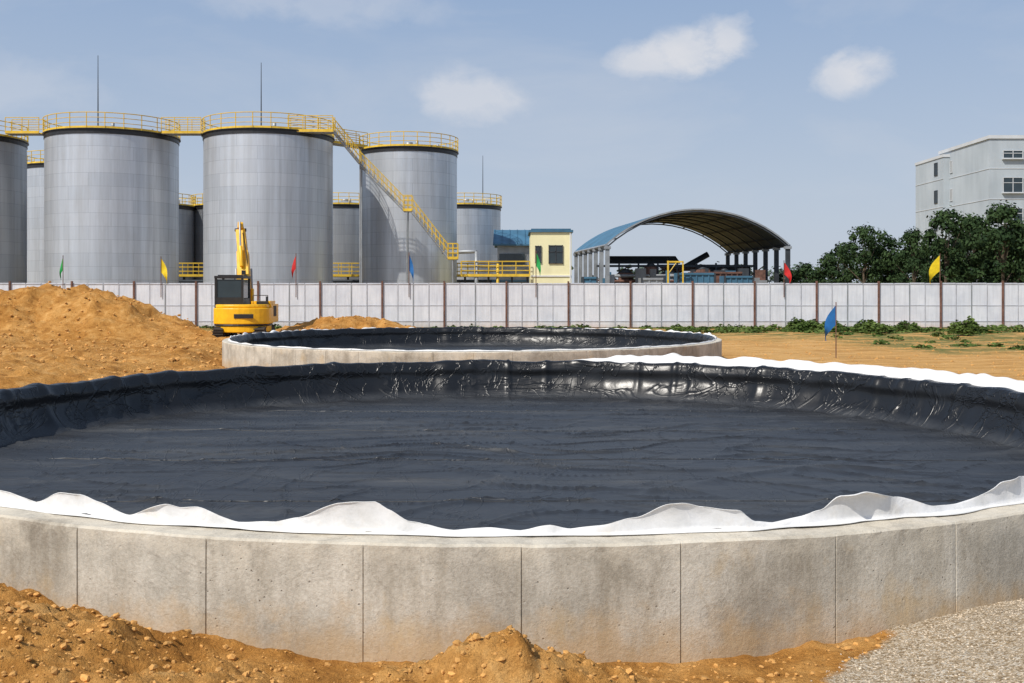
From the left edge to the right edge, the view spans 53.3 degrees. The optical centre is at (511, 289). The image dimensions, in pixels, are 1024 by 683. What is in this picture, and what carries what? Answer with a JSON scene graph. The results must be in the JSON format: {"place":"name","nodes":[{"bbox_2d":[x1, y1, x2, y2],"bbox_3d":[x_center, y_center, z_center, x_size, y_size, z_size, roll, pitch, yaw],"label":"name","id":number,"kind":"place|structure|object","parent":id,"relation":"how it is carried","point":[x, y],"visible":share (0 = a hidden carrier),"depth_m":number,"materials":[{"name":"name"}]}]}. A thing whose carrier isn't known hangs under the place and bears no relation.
{"place":"outdoors","nodes":[
{"label":"outdoors","id":0,"kind":"place"},
{"bbox_2d":[0,283,1023,682],"bbox_3d":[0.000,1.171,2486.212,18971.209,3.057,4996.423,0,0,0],"label":"ground","id":1,"kind":"structure","parent":0,"point":[124,321],"depth_m":6.42,"materials":[{"name":"soil"}]},
{"bbox_2d":[0,120,28,282],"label":"storage tank","id":2,"kind":"object","parent":1,"relation":"on","point":[13,209],"visible":0.73,"depth_m":84.02,"materials":[{"name":"grey metal"}]},
{"bbox_2d":[27,150,43,282],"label":"storage tank","id":3,"kind":"object","parent":1,"relation":"on","point":[35,221],"visible":0.22,"depth_m":100.90,"materials":[{"name":"grey metal"}]},
{"bbox_2d":[42,88,180,283],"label":"storage tank","id":4,"kind":"object","parent":1,"relation":"on","point":[111,203],"visible":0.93,"depth_m":80.48,"materials":[{"name":"grey metal"}]},
{"bbox_2d":[5,117,367,148],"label":"tank walkway","id":5,"kind":"structure","parent":4,"relation":"on","point":[165,132],"depth_m":82.85,"materials":[{"name":"yellow metal"}]},
{"bbox_2d":[179,193,194,279],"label":"storage tank","id":6,"kind":"object","parent":1,"relation":"on","point":[186,233],"visible":0.23,"depth_m":110.67,"materials":[{"name":"grey metal"}]},
{"bbox_2d":[190,193,202,279],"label":"storage tank","id":7,"kind":"object","parent":1,"relation":"on","point":[198,234],"visible":0.21,"depth_m":112.48,"materials":[{"name":"grey metal"}]},
{"bbox_2d":[212,221,277,336],"bbox_3d":[-12.803,-0.538,49.733,2.891,5.755,6.505,0,0,-3],"label":"excavator","id":8,"kind":"object","parent":1,"relation":"on","point":[238,309],"visible":0.9,"depth_m":47.56,"materials":[{"name":"yellow paint"},{"name":"dark steel"},{"name":"glass"}]},
{"bbox_2d":[201,65,334,283],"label":"storage tank","id":9,"kind":"object","parent":1,"relation":"on","point":[270,187],"visible":0.84,"depth_m":80.45,"materials":[{"name":"grey metal"}]},
{"bbox_2d":[333,192,358,279],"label":"storage tank","id":10,"kind":"object","parent":1,"relation":"on","point":[345,230],"visible":0.28,"depth_m":110.87,"materials":[{"name":"grey metal"}]},
{"bbox_2d":[179,250,529,283],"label":"pipe rack platform","id":11,"kind":"structure","parent":1,"relation":"on","point":[476,271],"depth_m":97.17,"materials":[{"name":"yellow metal"}]},
{"bbox_2d":[289,115,458,282],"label":"steel staircase","id":12,"kind":"structure","parent":1,"relation":"on","point":[407,210],"depth_m":82.53,"materials":[{"name":"yellow metal"}]},
{"bbox_2d":[359,131,458,283],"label":"storage tank","id":13,"kind":"object","parent":1,"relation":"on","point":[424,176],"visible":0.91,"depth_m":88.21,"materials":[{"name":"grey metal"}]},
{"bbox_2d":[0,587,880,682],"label":"soil clods","id":14,"kind":"object","parent":1,"relation":"on","point":[85,678],"visible":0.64,"depth_m":5.85,"materials":[{"name":"brown soil"}]},
{"bbox_2d":[222,326,721,367],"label":"lined concrete pool","id":15,"kind":"structure","parent":1,"relation":"on","point":[350,345],"depth_m":38.04,"materials":[{"name":"plastic"}]},
{"bbox_2d":[457,176,501,279],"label":"storage tank","id":16,"kind":"object","parent":1,"relation":"on","point":[478,223],"visible":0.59,"depth_m":111.46,"materials":[{"name":"grey metal"}]},
{"bbox_2d":[492,229,528,283],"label":"blue roof shed","id":17,"kind":"structure","parent":1,"relation":"on","point":[511,245],"depth_m":97.00,"materials":[{"name":"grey metal"}]},
{"bbox_2d":[0,353,1023,663],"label":"lined concrete pool","id":18,"kind":"structure","parent":1,"relation":"on","point":[674,507],"depth_m":10.89,"materials":[{"name":"plastic"}]},
{"bbox_2d":[0,281,1023,379],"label":"soil clods","id":19,"kind":"object","parent":1,"relation":"on","point":[186,346],"visible":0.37,"depth_m":38.52,"materials":[{"name":"brown soil"}]},
{"bbox_2d":[0,281,1023,327],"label":"site hoarding fence","id":20,"kind":"object","parent":1,"relation":"on","point":[940,304],"visible":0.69,"depth_m":62.98,"materials":[{"name":"grey metal"}]},
{"bbox_2d":[59,259,62,277],"bbox_3d":[-27.769,-0.843,62.917,0.212,2.585,0.199,0,0,0],"label":"pennant flag","id":21,"kind":"object","parent":20,"relation":"attached to","point":[61,269],"visible":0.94,"depth_m":62.90,"materials":[{"name":"green fabric"}]},
{"bbox_2d":[161,259,166,283],"bbox_3d":[-21.452,-0.812,62.917,0.436,2.523,0.199,0,0,0],"label":"pennant flag","id":22,"kind":"object","parent":20,"relation":"attached to","point":[163,269],"visible":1,"depth_m":62.90,"materials":[{"name":"yellow fabric"}]},
{"bbox_2d":[291,256,295,277],"bbox_3d":[-13.438,-0.904,62.917,0.287,2.708,0.199,0,0,0],"label":"pennant flag","id":23,"kind":"object","parent":20,"relation":"attached to","point":[293,266],"visible":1,"depth_m":62.90,"materials":[{"name":"red fabric"}]},
{"bbox_2d":[409,255,413,277],"bbox_3d":[-6.215,-0.935,62.917,0.324,2.770,0.199,0,0,0],"label":"pennant flag","id":24,"kind":"object","parent":20,"relation":"attached to","point":[411,269],"visible":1,"depth_m":62.90,"materials":[{"name":"blue fabric"}]},
{"bbox_2d":[536,253,540,272],"bbox_3d":[1.617,-0.997,62.917,0.324,2.893,0.199,0,0,0],"label":"pennant flag","id":25,"kind":"object","parent":20,"relation":"attached to","point":[538,265],"visible":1,"depth_m":62.90,"materials":[{"name":"green fabric"}]},
{"bbox_2d":[784,263,791,282],"bbox_3d":[16.985,-0.688,62.917,0.474,2.277,0.199,0,0,0],"label":"pennant flag","id":26,"kind":"object","parent":20,"relation":"attached to","point":[787,272],"visible":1,"depth_m":62.90,"materials":[{"name":"red fabric"}]},
{"bbox_2d":[929,255,939,283],"bbox_3d":[26.051,-0.904,62.917,0.735,2.708,0.199,0,0,0],"label":"pennant flag","id":27,"kind":"object","parent":20,"relation":"attached to","point":[934,269],"visible":1,"depth_m":62.90,"materials":[{"name":"yellow fabric"}]},
{"bbox_2d":[581,277,597,282],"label":"blue container","id":28,"kind":"object","parent":1,"relation":"on","point":[589,279],"visible":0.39,"depth_m":86.83,"materials":[{"name":"metal"}]},
{"bbox_2d":[197,323,1023,349],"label":"weeds","id":29,"kind":"object","parent":1,"relation":"on","point":[760,328],"visible":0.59,"depth_m":56.35,"materials":[{"name":"green plant"}]},
{"bbox_2d":[638,278,664,283],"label":"grey container","id":30,"kind":"object","parent":1,"relation":"on","point":[651,280],"visible":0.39,"depth_m":80.85,"materials":[{"name":"metal"}]},
{"bbox_2d":[667,261,683,282],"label":"yellow gantry","id":31,"kind":"object","parent":1,"relation":"on","point":[675,262],"visible":0.71,"depth_m":81.95,"materials":[{"name":"metal"}]},
{"bbox_2d":[597,252,766,283],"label":"process equipment","id":32,"kind":"object","parent":1,"relation":"on","point":[649,270],"visible":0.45,"depth_m":99.90,"materials":[{"name":"metal"}]},
{"bbox_2d":[573,209,791,282],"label":"arched roof shelter","id":33,"kind":"object","parent":1,"relation":"on","point":[730,233],"visible":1,"depth_m":100.95,"materials":[{"name":"blue metal"}]},
{"bbox_2d":[674,273,715,282],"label":"blue container","id":34,"kind":"object","parent":1,"relation":"on","point":[701,277],"visible":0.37,"depth_m":82.90,"materials":[{"name":"metal"}]},
{"bbox_2d":[688,272,743,282],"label":"rusty container","id":35,"kind":"object","parent":1,"relation":"on","point":[718,274],"visible":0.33,"depth_m":88.79,"materials":[{"name":"metal"}]},
{"bbox_2d":[719,276,753,282],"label":"blue container","id":36,"kind":"object","parent":1,"relation":"on","point":[736,279],"visible":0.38,"depth_m":84.90,"materials":[{"name":"metal"}]},
{"bbox_2d":[571,261,911,282],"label":"distant tree line","id":37,"kind":"object","parent":1,"relation":"on","point":[796,267],"visible":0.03,"depth_m":198.84,"materials":[{"name":"green plant"}]},
{"bbox_2d":[766,270,806,282],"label":"broadleaf tree","id":38,"kind":"object","parent":1,"relation":"on","point":[781,274],"visible":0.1,"depth_m":99.48,"materials":[{"name":"green plant"}]},
{"bbox_2d":[786,317,819,330],"bbox_3d":[16.689,1.948,58.031,2.057,0.827,1.829,0,0,0],"label":"shrub","id":39,"kind":"object","parent":1,"relation":"on","point":[800,324],"visible":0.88,"depth_m":57.73,"materials":[{"name":"green plant"}]},
{"bbox_2d":[791,262,829,282],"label":"broadleaf tree","id":40,"kind":"object","parent":1,"relation":"on","point":[806,268],"visible":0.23,"depth_m":95.70,"materials":[{"name":"green plant"}]},
{"bbox_2d":[825,302,836,357],"bbox_3d":[10.921,1.432,35.017,0.429,2.035,0.199,0,0,0],"label":"pennant flag","id":41,"kind":"object","parent":1,"relation":"on","point":[831,321],"visible":0.94,"depth_m":35.00,"materials":[{"name":"blue fabric"}]},
{"bbox_2d":[801,241,862,282],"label":"broadleaf tree","id":42,"kind":"object","parent":1,"relation":"on","point":[828,264],"visible":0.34,"depth_m":83.78,"materials":[{"name":"green plant"}]},
{"bbox_2d":[817,321,850,331],"bbox_3d":[17.929,1.950,56.982,1.683,0.829,2.071,0,0,38],"label":"shrub","id":43,"kind":"object","parent":1,"relation":"on","point":[840,327],"visible":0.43,"depth_m":56.47,"materials":[{"name":"green plant"}]},
{"bbox_2d":[833,222,895,282],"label":"broadleaf tree","id":44,"kind":"object","parent":1,"relation":"on","point":[869,243],"visible":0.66,"depth_m":79.52,"materials":[{"name":"green plant"}]},
{"bbox_2d":[853,319,897,332],"bbox_3d":[19.922,1.979,55.993,2.114,0.768,2.082,0,0,0],"label":"shrub","id":45,"kind":"object","parent":1,"relation":"on","point":[871,325],"visible":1,"depth_m":55.63,"materials":[{"name":"green plant"}]},
{"bbox_2d":[854,249,898,282],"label":"broadleaf tree","id":46,"kind":"object","parent":1,"relation":"on","point":[897,269],"visible":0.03,"depth_m":91.83,"materials":[{"name":"green plant"}]},
{"bbox_2d":[853,235,911,282],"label":"broadleaf tree","id":47,"kind":"object","parent":1,"relation":"on","point":[891,248],"visible":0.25,"depth_m":81.09,"materials":[{"name":"green plant"}]},
{"bbox_2d":[895,320,920,330],"bbox_3d":[22.591,2.042,58.047,1.278,0.647,1.435,0,0,0],"label":"shrub","id":48,"kind":"object","parent":1,"relation":"on","point":[905,325],"visible":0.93,"depth_m":57.87,"materials":[{"name":"green plant"}]},
{"bbox_2d":[879,226,940,282],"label":"broadleaf tree","id":49,"kind":"object","parent":1,"relation":"on","point":[909,255],"visible":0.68,"depth_m":77.52,"materials":[{"name":"green plant"}]},
{"bbox_2d":[811,598,1023,682],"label":"gravel stones","id":50,"kind":"object","parent":1,"relation":"on","point":[940,633],"visible":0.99,"depth_m":6.24,"materials":[{"name":"beige gravel"}]},
{"bbox_2d":[909,239,963,282],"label":"broadleaf tree","id":51,"kind":"object","parent":1,"relation":"on","point":[941,269],"visible":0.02,"depth_m":91.00,"materials":[{"name":"green plant"}]},
{"bbox_2d":[908,205,988,282],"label":"broadleaf tree","id":52,"kind":"object","parent":1,"relation":"on","point":[953,227],"visible":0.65,"depth_m":79.11,"materials":[{"name":"green plant"}]},
{"bbox_2d":[947,315,981,335],"bbox_3d":[23.067,1.826,51.941,1.787,1.068,1.152,0,0,0],"label":"shrub","id":53,"kind":"object","parent":1,"relation":"on","point":[969,326],"visible":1,"depth_m":51.74,"materials":[{"name":"green plant"}]},
{"bbox_2d":[930,233,1006,282],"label":"broadleaf tree","id":54,"kind":"object","parent":1,"relation":"on","point":[956,257],"visible":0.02,"depth_m":92.43,"materials":[{"name":"green plant"}]},
{"bbox_2d":[939,212,1007,282],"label":"broadleaf tree","id":55,"kind":"object","parent":1,"relation":"on","point":[985,260],"visible":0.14,"depth_m":83.47,"materials":[{"name":"green plant"}]},
{"bbox_2d":[957,200,1023,282],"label":"broadleaf tree","id":56,"kind":"object","parent":1,"relation":"on","point":[999,239],"visible":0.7,"depth_m":78.25,"materials":[{"name":"green plant"}]},
{"bbox_2d":[985,219,1023,282],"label":"broadleaf tree","id":57,"kind":"object","parent":1,"relation":"on","point":[995,276],"visible":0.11,"depth_m":81.63,"materials":[{"name":"green plant"}]},
{"bbox_2d":[988,226,1021,280],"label":"broadleaf tree","id":58,"kind":"object","parent":1,"relation":"on","point":[1005,260],"visible":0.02,"depth_m":92.91,"materials":[{"name":"green plant"}]},
{"bbox_2d":[0,0,1023,282],"label":"sky","id":59,"kind":"structure","parent":0,"point":[809,122],"materials":[{"name":"blue"}]},
{"bbox_2d":[528,229,572,283],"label":"cream building","id":60,"kind":"structure","parent":0,"point":[551,248],"depth_m":87.50,"materials":[{"name":"beige paint"}]},
{"bbox_2d":[535,233,570,282],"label":"windows and door","id":61,"kind":"structure","parent":60,"relation":"in","point":[555,251],"depth_m":87.44,"materials":[{"name":"glass"}]},
{"bbox_2d":[915,135,1023,259],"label":"grey factory building","id":62,"kind":"structure","parent":0,"point":[977,176],"depth_m":124.48,"materials":[{"name":"painted concrete"},{"name":"glass"}]},
{"bbox_2d":[915,150,1023,234],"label":"windows and bands","id":63,"kind":"structure","parent":62,"relation":"in","point":[1011,185],"depth_m":119.92,"materials":[{"name":"grey glass"}]}
]}

